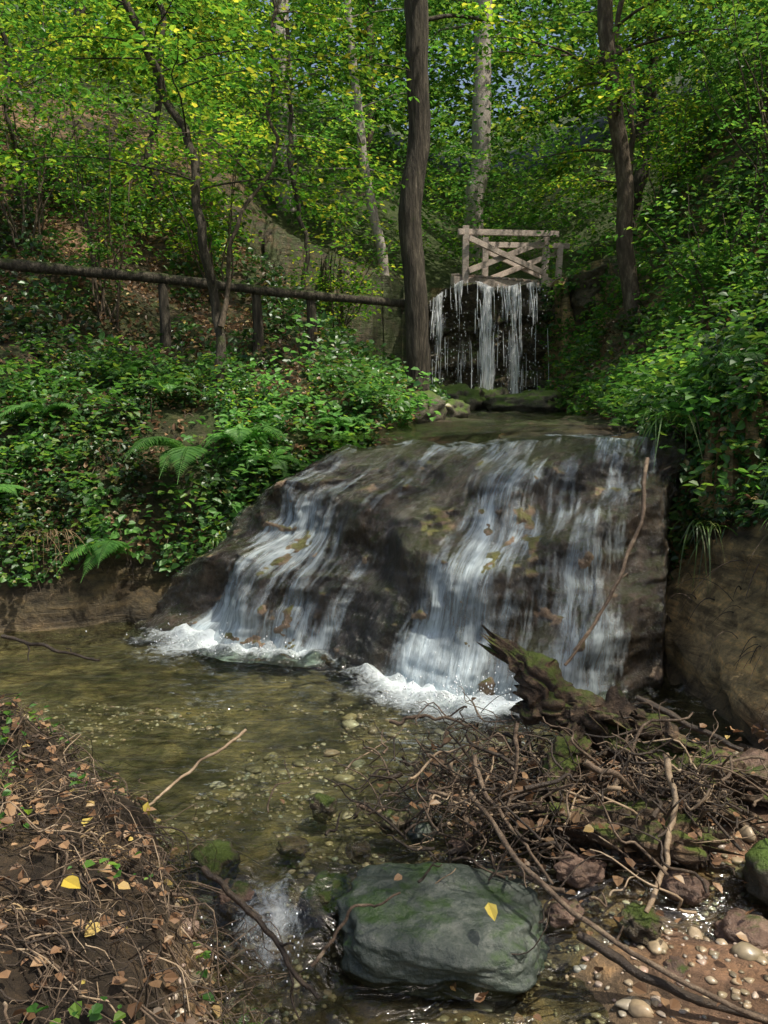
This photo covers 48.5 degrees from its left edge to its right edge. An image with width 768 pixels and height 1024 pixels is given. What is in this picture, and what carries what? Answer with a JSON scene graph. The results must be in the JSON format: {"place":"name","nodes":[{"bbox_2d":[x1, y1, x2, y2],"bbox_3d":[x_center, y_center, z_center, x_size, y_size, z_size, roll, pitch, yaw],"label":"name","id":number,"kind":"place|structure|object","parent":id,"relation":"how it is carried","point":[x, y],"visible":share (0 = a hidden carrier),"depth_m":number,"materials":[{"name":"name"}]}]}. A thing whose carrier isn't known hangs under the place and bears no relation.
{"place":"outdoors","nodes":[
{"label":"outdoors","id":0,"kind":"place"},
{"bbox_2d":[0,622,751,1023],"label":"stream water","id":1,"kind":"structure","parent":0,"point":[206,638],"depth_m":4.64,"materials":[{"name":"liquid"}]},
{"bbox_2d":[1,634,99,660],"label":"fallen branch","id":2,"kind":"object","parent":1,"relation":"on","point":[25,642],"visible":1,"depth_m":5.49,"materials":[{"name":"wood"}]},
{"bbox_2d":[149,729,246,805],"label":"fallen branch","id":3,"kind":"object","parent":1,"relation":"on","point":[193,768],"visible":0.92,"depth_m":3.69,"materials":[{"name":"wood"}]},
{"bbox_2d":[216,878,256,914],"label":"rock","id":4,"kind":"object","parent":1,"relation":"in","point":[243,889],"visible":0.83,"depth_m":2.96,"materials":[{"name":"brown stone"}]},
{"bbox_2d":[201,865,320,1019],"bbox_3d":[-0.402,1.345,2.712,0.074,0.243,0.577,-7,11,-41],"label":"fallen branch","id":5,"kind":"object","parent":1,"relation":"on","point":[234,897],"visible":1,"depth_m":2.69,"materials":[{"name":"wood"}]},
{"bbox_2d":[309,793,337,820],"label":"rock","id":6,"kind":"object","parent":1,"relation":"in","point":[324,804],"visible":0.94,"depth_m":3.52,"materials":[{"name":"stone"}]},
{"bbox_2d":[310,892,400,967],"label":"fallen branch","id":7,"kind":"object","parent":1,"relation":"on","point":[325,947],"visible":1,"depth_m":2.68,"materials":[{"name":"brown wood"}]},
{"bbox_2d":[345,840,370,863],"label":"rock","id":8,"kind":"object","parent":1,"relation":"in","point":[357,850],"visible":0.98,"depth_m":3.23,"materials":[{"name":"brown stone"}]},
{"bbox_2d":[379,809,413,835],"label":"rock","id":9,"kind":"object","parent":1,"relation":"on","point":[398,824],"visible":0.66,"depth_m":3.37,"materials":[{"name":"stone"}]},
{"bbox_2d":[405,819,432,843],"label":"rock","id":10,"kind":"object","parent":1,"relation":"in","point":[426,827],"visible":0.56,"depth_m":3.30,"materials":[{"name":"grey stone"}]},
{"bbox_2d":[445,834,474,857],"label":"rock","id":11,"kind":"object","parent":1,"relation":"in","point":[452,843],"visible":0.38,"depth_m":3.23,"materials":[{"name":"brown stone"}]},
{"bbox_2d":[280,697,751,886],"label":"leaf litter","id":12,"kind":"object","parent":1,"relation":"on","point":[575,818],"visible":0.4,"depth_m":3.16,"materials":[{"name":"brown plant"}]},
{"bbox_2d":[545,895,584,929],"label":"rock","id":13,"kind":"object","parent":1,"relation":"in","point":[560,916],"visible":0.68,"depth_m":2.89,"materials":[{"name":"brown stone"}]},
{"bbox_2d":[553,850,606,890],"bbox_3d":[0.701,1.284,3.058,0.185,0.109,0.145,4,9,28],"label":"rock","id":14,"kind":"object","parent":1,"relation":"in","point":[585,872],"visible":0.94,"depth_m":3.02,"materials":[{"name":"brown stone"}]},
{"bbox_2d":[514,799,743,870],"bbox_3d":[0.880,1.178,3.098,0.830,0.252,0.267,1,8,9],"label":"rotten log","id":15,"kind":"object","parent":1,"relation":"on","point":[689,855],"visible":0.73,"depth_m":3.06,"materials":[{"name":"wood"}]},
{"bbox_2d":[614,902,661,945],"bbox_3d":[0.849,1.368,2.832,0.133,0.109,0.165,-5,9,-32],"label":"rock","id":16,"kind":"object","parent":1,"relation":"in","point":[639,924],"visible":0.96,"depth_m":2.80,"materials":[{"name":"stone"}]},
{"bbox_2d":[644,753,678,912],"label":"fallen branch","id":17,"kind":"object","parent":16,"relation":"on","point":[673,814],"visible":0.87,"depth_m":2.98,"materials":[{"name":"wood"}]},
{"bbox_2d":[660,869,709,905],"bbox_3d":[1.046,1.316,2.993,0.137,0.108,0.178,-8,11,-43],"label":"rock","id":18,"kind":"object","parent":1,"relation":"in","point":[690,891],"visible":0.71,"depth_m":2.95,"materials":[{"name":"brown stone"}]},
{"bbox_2d":[735,747,767,803],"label":"rock","id":19,"kind":"object","parent":1,"relation":"in","point":[756,763],"visible":0.21,"depth_m":3.52,"materials":[{"name":"brown stone"}]},
{"bbox_2d":[742,838,767,906],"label":"rock","id":20,"kind":"object","parent":1,"relation":"in","point":[755,871],"visible":1,"depth_m":2.96,"materials":[{"name":"stone"}]},
{"bbox_2d":[0,0,767,1023],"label":"forest ground","id":21,"kind":"structure","parent":0,"point":[700,668],"depth_m":5.02,"materials":[{"name":"soil"}]},
{"bbox_2d":[0,402,81,416],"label":"fern","id":22,"kind":"object","parent":21,"relation":"on","point":[17,408],"visible":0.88,"depth_m":6.85,"materials":[{"name":"plant"}]},
{"bbox_2d":[0,2,91,161],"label":"hazel tree","id":23,"kind":"object","parent":21,"relation":"on","point":[49,78],"visible":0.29,"depth_m":12.61,"materials":[{"name":"green plant"}]},
{"bbox_2d":[7,527,92,571],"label":"grass tuft","id":24,"kind":"object","parent":21,"relation":"on","point":[55,533],"visible":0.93,"depth_m":6.17,"materials":[{"name":"plant"}]},
{"bbox_2d":[0,0,137,255],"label":"hazel shrub","id":25,"kind":"object","parent":21,"relation":"on","point":[40,165],"visible":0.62,"depth_m":9.87,"materials":[{"name":"green plant"}]},
{"bbox_2d":[57,540,128,580],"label":"fern","id":26,"kind":"object","parent":21,"relation":"on","point":[110,546],"visible":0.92,"depth_m":6.16,"materials":[{"name":"plant"}]},
{"bbox_2d":[56,825,132,890],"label":"seedling","id":27,"kind":"object","parent":21,"relation":"on","point":[100,854],"visible":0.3,"depth_m":2.83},
{"bbox_2d":[49,0,139,82],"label":"hazel tree","id":28,"kind":"object","parent":21,"relation":"on","point":[82,11],"visible":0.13,"depth_m":17.65,"materials":[{"name":"green plant"}]},
{"bbox_2d":[7,66,184,327],"bbox_3d":[-3.151,-3.377,9.364,1.768,2.691,1.673,-3,8,-18],"label":"hazel shrub","id":29,"kind":"object","parent":21,"relation":"on","point":[84,205],"visible":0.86,"depth_m":9.24,"materials":[{"name":"green plant"}]},
{"bbox_2d":[0,0,199,223],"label":"hazel tree","id":30,"kind":"object","parent":21,"relation":"on","point":[29,23],"visible":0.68,"depth_m":10.23,"materials":[{"name":"green plant"}]},
{"bbox_2d":[0,694,214,1023],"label":"seedlings","id":31,"kind":"object","parent":21,"relation":"on","point":[74,1009],"visible":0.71,"depth_m":2.55,"materials":[{"name":"green plant"}]},
{"bbox_2d":[0,694,222,1023],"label":"leaf litter","id":32,"kind":"object","parent":21,"relation":"on","point":[170,977],"visible":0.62,"depth_m":2.60,"materials":[{"name":"brown plant"}]},
{"bbox_2d":[81,360,161,379],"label":"fern","id":33,"kind":"object","parent":21,"relation":"on","point":[138,363],"visible":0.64,"depth_m":7.69,"materials":[{"name":"plant"}]},
{"bbox_2d":[0,0,291,257],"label":"forest foliage","id":34,"kind":"object","parent":21,"relation":"on","point":[141,82],"visible":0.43,"depth_m":11.90,"materials":[{"name":"green plant"}]},
{"bbox_2d":[0,693,326,1023],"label":"exposed roots","id":35,"kind":"object","parent":21,"relation":"on","point":[29,941],"visible":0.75,"depth_m":2.65,"materials":[{"name":"brown wood"}]},
{"bbox_2d":[122,436,206,483],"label":"fern","id":36,"kind":"object","parent":21,"relation":"on","point":[176,452],"visible":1,"depth_m":6.38,"materials":[{"name":"plant"}]},
{"bbox_2d":[120,378,209,399],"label":"fern","id":37,"kind":"object","parent":21,"relation":"on","point":[171,386],"visible":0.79,"depth_m":7.37,"materials":[{"name":"plant"}]},
{"bbox_2d":[0,368,338,620],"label":"hanging roots","id":38,"kind":"object","parent":21,"relation":"hanging from","point":[151,419],"visible":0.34,"depth_m":6.70,"materials":[{"name":"plant"}]},
{"bbox_2d":[0,0,386,388],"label":"young maple tree","id":39,"kind":"object","parent":21,"relation":"on","point":[141,37],"visible":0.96,"depth_m":7.65,"materials":[{"name":"green plant"}]},
{"bbox_2d":[116,90,272,298],"bbox_3d":[-2.344,-3.961,10.740,1.935,2.672,1.766,0,8,0],"label":"hazel shrub","id":40,"kind":"object","parent":21,"relation":"on","point":[210,233],"visible":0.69,"depth_m":10.70,"materials":[{"name":"green plant"}]},
{"bbox_2d":[0,258,404,354],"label":"log rail fence","id":41,"kind":"object","parent":21,"relation":"on","point":[163,280],"visible":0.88,"depth_m":9.13,"materials":[{"name":"brown wood"}]},
{"bbox_2d":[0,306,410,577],"bbox_3d":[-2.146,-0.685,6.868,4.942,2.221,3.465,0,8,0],"label":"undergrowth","id":42,"kind":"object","parent":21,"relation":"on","point":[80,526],"visible":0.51,"depth_m":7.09,"materials":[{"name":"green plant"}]},
{"bbox_2d":[0,121,420,553],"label":"undergrowth","id":43,"kind":"object","parent":21,"relation":"on","point":[197,317],"visible":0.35,"depth_m":9.07,"materials":[{"name":"green plant"}]},
{"bbox_2d":[214,314,440,512],"bbox_3d":[-0.518,-0.776,7.535,1.526,2.042,2.748,3,9,23],"label":"bramble bush","id":44,"kind":"object","parent":43,"relation":"on","point":[237,507],"visible":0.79,"depth_m":7.45,"materials":[{"name":"plant"}]},
{"bbox_2d":[107,0,318,215],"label":"hazel tree","id":45,"kind":"object","parent":21,"relation":"on","point":[162,10],"visible":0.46,"depth_m":12.30,"materials":[{"name":"green plant"}]},
{"bbox_2d":[191,839,240,884],"bbox_3d":[-0.618,1.303,3.158,0.159,0.131,0.226,-5,9,-31],"label":"rock","id":46,"kind":"object","parent":21,"relation":"on","point":[226,854],"visible":0.8,"depth_m":3.12,"materials":[{"name":"stone"}]},
{"bbox_2d":[0,323,437,587],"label":"undergrowth","id":47,"kind":"object","parent":21,"relation":"on","point":[5,500],"visible":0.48,"depth_m":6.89,"materials":[{"name":"green plant"}]},
{"bbox_2d":[0,115,451,419],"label":"undergrowth","id":48,"kind":"object","parent":21,"relation":"on","point":[326,342],"visible":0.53,"depth_m":9.96,"materials":[{"name":"green plant"}]},
{"bbox_2d":[201,426,293,449],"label":"fern","id":49,"kind":"object","parent":21,"relation":"on","point":[231,432],"visible":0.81,"depth_m":6.83,"materials":[{"name":"plant"}]},
{"bbox_2d":[230,446,308,472],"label":"fern","id":50,"kind":"object","parent":21,"relation":"on","point":[281,458],"visible":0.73,"depth_m":6.92,"materials":[{"name":"plant"}]},
{"bbox_2d":[120,0,419,327],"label":"young maple tree","id":51,"kind":"object","parent":21,"relation":"on","point":[328,12],"visible":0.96,"depth_m":7.90,"materials":[{"name":"green plant"}]},
{"bbox_2d":[61,802,497,920],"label":"fallen yellow leaves","id":52,"kind":"object","parent":21,"relation":"on","point":[71,881],"visible":0.88,"depth_m":2.66,"materials":[{"name":"plant"}]},
{"bbox_2d":[175,0,461,309],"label":"hazel tree","id":53,"kind":"object","parent":21,"relation":"on","point":[296,195],"visible":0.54,"depth_m":12.96,"materials":[{"name":"green plant"}]},
{"bbox_2d":[298,869,351,918],"bbox_3d":[-0.204,1.363,3.036,0.184,0.139,0.234,5,9,31],"label":"rock","id":54,"kind":"object","parent":21,"relation":"on","point":[322,893],"visible":0.88,"depth_m":2.98,"materials":[{"name":"stone"}]},
{"bbox_2d":[270,0,406,212],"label":"grey beech tree","id":55,"kind":"object","parent":21,"relation":"on","point":[285,197],"visible":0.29,"depth_m":18.73,"materials":[{"name":"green plant"}]},
{"bbox_2d":[311,414,372,432],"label":"fern","id":56,"kind":"object","parent":21,"relation":"on","point":[325,418],"visible":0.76,"depth_m":7.38,"materials":[{"name":"plant"}]},
{"bbox_2d":[284,195,403,347],"bbox_3d":[-0.470,-3.324,11.866,1.817,2.261,1.787,0,8,0],"label":"hazel shrub","id":57,"kind":"object","parent":21,"relation":"on","point":[358,289],"visible":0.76,"depth_m":11.85,"materials":[{"name":"green plant"}]},
{"bbox_2d":[248,0,454,275],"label":"birch tree","id":58,"kind":"object","parent":21,"relation":"on","point":[359,130],"visible":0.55,"depth_m":16.99,"materials":[{"name":"green plant"}]},
{"bbox_2d":[295,0,434,195],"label":"hazel tree","id":59,"kind":"object","parent":21,"relation":"on","point":[372,114],"visible":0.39,"depth_m":21.66,"materials":[{"name":"green plant"}]},
{"bbox_2d":[339,385,402,402],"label":"fern","id":60,"kind":"object","parent":21,"relation":"on","point":[384,388],"visible":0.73,"depth_m":7.59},
{"bbox_2d":[0,0,766,272],"bbox_3d":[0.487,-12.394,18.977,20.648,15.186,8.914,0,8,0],"label":"forest foliage","id":61,"kind":"object","parent":21,"relation":"on","point":[534,216],"visible":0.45,"depth_m":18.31,"materials":[{"name":"green plant"}]},
{"bbox_2d":[86,429,694,998],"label":"waterfall","id":62,"kind":"structure","parent":21,"relation":"on","point":[416,561],"depth_m":5.32,"materials":[{"name":"liquid"}]},
{"bbox_2d":[18,703,767,1023],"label":"river pebbles","id":63,"kind":"object","parent":21,"relation":"on","point":[635,1007],"visible":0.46,"depth_m":3.11,"materials":[{"name":"stone"}]},
{"bbox_2d":[276,836,310,857],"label":"rock","id":64,"kind":"object","parent":63,"relation":"on","point":[286,850],"visible":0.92,"depth_m":3.29,"materials":[{"name":"brown stone"}]},
{"bbox_2d":[394,390,446,423],"bbox_3d":[0.334,-1.080,9.127,0.687,0.448,0.541,-6,10,-37],"label":"rock","id":65,"kind":"object","parent":21,"relation":"on","point":[439,406],"visible":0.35,"depth_m":8.98,"materials":[{"name":"stone"}]},
{"bbox_2d":[336,861,549,1001],"bbox_3d":[0.195,1.410,2.881,0.729,0.269,0.476,0,8,0],"label":"boulder","id":66,"kind":"object","parent":21,"relation":"on","point":[426,933],"visible":0.92,"depth_m":2.75,"materials":[{"name":"grey stone"}]},
{"bbox_2d":[445,398,469,418],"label":"rock","id":67,"kind":"object","parent":21,"relation":"on","point":[459,408],"visible":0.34,"depth_m":10.07,"materials":[{"name":"stone"}]},
{"bbox_2d":[442,383,485,410],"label":"rock","id":68,"kind":"object","parent":21,"relation":"on","point":[474,399],"visible":0.45,"depth_m":12.77,"materials":[{"name":"stone"}]},
{"bbox_2d":[474,387,509,398],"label":"rock","id":69,"kind":"object","parent":21,"relation":"on","point":[495,392],"visible":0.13,"depth_m":14.05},
{"bbox_2d":[398,0,596,391],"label":"alder tree","id":70,"kind":"object","parent":21,"relation":"on","point":[418,19],"visible":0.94,"depth_m":9.51,"materials":[{"name":"brown plant"}]},
{"bbox_2d":[401,264,607,393],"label":"waterfall","id":71,"kind":"structure","parent":21,"relation":"on","point":[482,335],"depth_m":14.64,"materials":[{"name":"liquid"}]},
{"bbox_2d":[392,0,623,260],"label":"grey beech tree","id":72,"kind":"object","parent":21,"relation":"on","point":[482,92],"visible":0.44,"depth_m":20.67,"materials":[{"name":"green plant"}]},
{"bbox_2d":[451,225,569,287],"bbox_3d":[2.587,-4.891,16.720,3.365,1.116,1.200,-4,9,-28],"label":"wooden footbridge","id":73,"kind":"object","parent":21,"relation":"on","point":[495,252],"visible":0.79,"depth_m":16.21,"materials":[{"name":"brown wood"}]},
{"bbox_2d":[267,686,767,954],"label":"driftwood pile","id":74,"kind":"object","parent":21,"relation":"on","point":[646,778],"visible":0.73,"depth_m":3.22,"materials":[{"name":"brown wood"}]},
{"bbox_2d":[389,708,469,727],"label":"fallen branch","id":75,"kind":"object","parent":74,"relation":"on","point":[402,722],"visible":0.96,"depth_m":3.86,"materials":[{"name":"brown wood"}]},
{"bbox_2d":[504,723,518,823],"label":"fallen branch","id":76,"kind":"object","parent":74,"relation":"on","point":[515,739],"visible":0.81,"depth_m":3.21,"materials":[{"name":"brown wood"}]},
{"bbox_2d":[472,755,553,884],"bbox_3d":[0.443,1.109,3.104,0.057,0.263,0.526,-4,9,-25],"label":"fallen branch","id":77,"kind":"object","parent":74,"relation":"on","point":[491,801],"visible":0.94,"depth_m":3.09,"materials":[{"name":"brown wood"}]},
{"bbox_2d":[482,390,567,413],"bbox_3d":[2.088,-1.574,12.517,1.439,0.426,0.758,4,9,24],"label":"rock","id":78,"kind":"object","parent":21,"relation":"on","point":[543,401],"visible":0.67,"depth_m":12.28,"materials":[{"name":"stone"}]},
{"bbox_2d":[428,0,767,331],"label":"maple tree","id":79,"kind":"object","parent":21,"relation":"on","point":[608,67],"visible":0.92,"depth_m":11.29,"materials":[{"name":"green plant"}]},
{"bbox_2d":[434,723,763,1023],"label":"leaf litter","id":80,"kind":"object","parent":21,"relation":"on","point":[639,988],"visible":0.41,"depth_m":2.66,"materials":[{"name":"plant"}]},
{"bbox_2d":[564,457,648,665],"bbox_3d":[1.240,0.235,4.556,0.100,1.004,0.939,7,10,39],"label":"fallen branch","id":81,"kind":"object","parent":21,"relation":"on","point":[623,568],"visible":1,"depth_m":4.59,"materials":[{"name":"brown wood"}]},
{"bbox_2d":[468,792,767,1023],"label":"fallen branch","id":82,"kind":"object","parent":21,"relation":"on","point":[547,888],"visible":1,"depth_m":2.60,"materials":[{"name":"brown wood"}]},
{"bbox_2d":[477,625,767,838],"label":"rotten log","id":83,"kind":"object","parent":21,"relation":"on","point":[548,693],"visible":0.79,"depth_m":3.52,"materials":[{"name":"wood"}]},
{"bbox_2d":[527,0,727,203],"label":"hazel tree","id":84,"kind":"object","parent":21,"relation":"on","point":[633,135],"visible":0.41,"depth_m":14.12,"materials":[{"name":"green plant"}]},
{"bbox_2d":[536,0,720,235],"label":"hazel tree","id":85,"kind":"object","parent":21,"relation":"on","point":[638,178],"visible":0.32,"depth_m":18.81,"materials":[{"name":"green plant"}]},
{"bbox_2d":[519,720,767,820],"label":"moss","id":86,"kind":"object","parent":21,"relation":"on","point":[561,751],"visible":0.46,"depth_m":3.33,"materials":[{"name":"plant"}]},
{"bbox_2d":[535,20,767,415],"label":"undergrowth","id":87,"kind":"object","parent":21,"relation":"on","point":[573,384],"visible":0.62,"depth_m":11.76,"materials":[{"name":"green plant"}]},
{"bbox_2d":[547,69,767,566],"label":"undergrowth","id":88,"kind":"object","parent":21,"relation":"on","point":[689,512],"visible":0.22,"depth_m":10.50,"materials":[{"name":"plant"}]},
{"bbox_2d":[619,407,702,480],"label":"grass tuft","id":89,"kind":"object","parent":21,"relation":"on","point":[667,414],"visible":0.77,"depth_m":5.36,"materials":[{"name":"plant"}]},
{"bbox_2d":[576,930,767,1023],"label":"fallen branch","id":90,"kind":"object","parent":21,"relation":"on","point":[619,959],"visible":0.88,"depth_m":2.51,"materials":[{"name":"wood"}]},
{"bbox_2d":[614,60,731,220],"bbox_3d":[4.304,-5.498,12.852,2.039,2.420,1.214,0,8,0],"label":"hazel shrub","id":91,"kind":"object","parent":21,"relation":"on","point":[674,166],"visible":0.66,"depth_m":12.81,"materials":[{"name":"green plant"}]},
{"bbox_2d":[584,202,767,556],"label":"bramble bush","id":92,"kind":"object","parent":21,"relation":"on","point":[662,365],"visible":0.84,"depth_m":5.68,"materials":[{"name":"green plant"}]},
{"bbox_2d":[663,955,689,977],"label":"rock","id":93,"kind":"object","parent":21,"relation":"on","point":[676,965],"visible":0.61,"depth_m":2.66,"materials":[{"name":"brown stone"}]},
{"bbox_2d":[601,0,767,236],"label":"forest foliage","id":94,"kind":"object","parent":21,"relation":"on","point":[681,45],"visible":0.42,"depth_m":15.04,"materials":[{"name":"green plant"}]},
{"bbox_2d":[602,150,767,329],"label":"hazel shrub","id":95,"kind":"object","parent":21,"relation":"on","point":[732,247],"visible":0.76,"depth_m":8.10,"materials":[{"name":"green plant"}]},
{"bbox_2d":[611,343,767,734],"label":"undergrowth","id":96,"kind":"object","parent":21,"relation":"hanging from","point":[669,422],"visible":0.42,"depth_m":4.86,"materials":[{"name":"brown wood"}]},
{"bbox_2d":[613,0,767,72],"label":"hazel tree","id":97,"kind":"object","parent":21,"relation":"on","point":[672,14],"visible":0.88,"depth_m":9.32,"materials":[{"name":"green plant"}]},
{"bbox_2d":[635,695,748,751],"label":"fallen branch","id":98,"kind":"object","parent":21,"relation":"on","point":[673,715],"visible":0.64,"depth_m":3.93,"materials":[{"name":"wood"}]},
{"bbox_2d":[617,268,767,579],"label":"undergrowth","id":99,"kind":"object","parent":21,"relation":"on","point":[714,407],"visible":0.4,"depth_m":5.29,"materials":[{"name":"green plant"}]},
{"bbox_2d":[666,516,738,597],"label":"grass tuft","id":100,"kind":"object","parent":21,"relation":"on","point":[712,525],"visible":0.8,"depth_m":5.07,"materials":[{"name":"plant"}]},
{"bbox_2d":[644,0,767,197],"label":"hazel shrub","id":101,"kind":"object","parent":21,"relation":"on","point":[757,98],"visible":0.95,"depth_m":8.72,"materials":[{"name":"green plant"}]},
{"bbox_2d":[673,347,767,380],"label":"fern","id":102,"kind":"object","parent":21,"relation":"on","point":[759,354],"visible":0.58,"depth_m":5.33,"materials":[{"name":"plant"}]},
{"bbox_2d":[703,0,767,129],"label":"hazel shrub","id":103,"kind":"object","parent":21,"relation":"on","point":[762,54],"visible":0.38,"depth_m":11.34,"materials":[{"name":"green plant"}]},
{"bbox_2d":[713,908,767,949],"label":"rock","id":104,"kind":"object","parent":21,"relation":"on","point":[733,922],"visible":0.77,"depth_m":2.80,"materials":[{"name":"brown stone"}]},
{"bbox_2d":[51,0,754,137],"label":"sky","id":105,"kind":"structure","parent":0,"point":[499,90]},
{"bbox_2d":[308,410,594,439],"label":"stream water","id":106,"kind":"structure","parent":0,"point":[479,427],"depth_m":7.93,"materials":[{"name":"liquid"}]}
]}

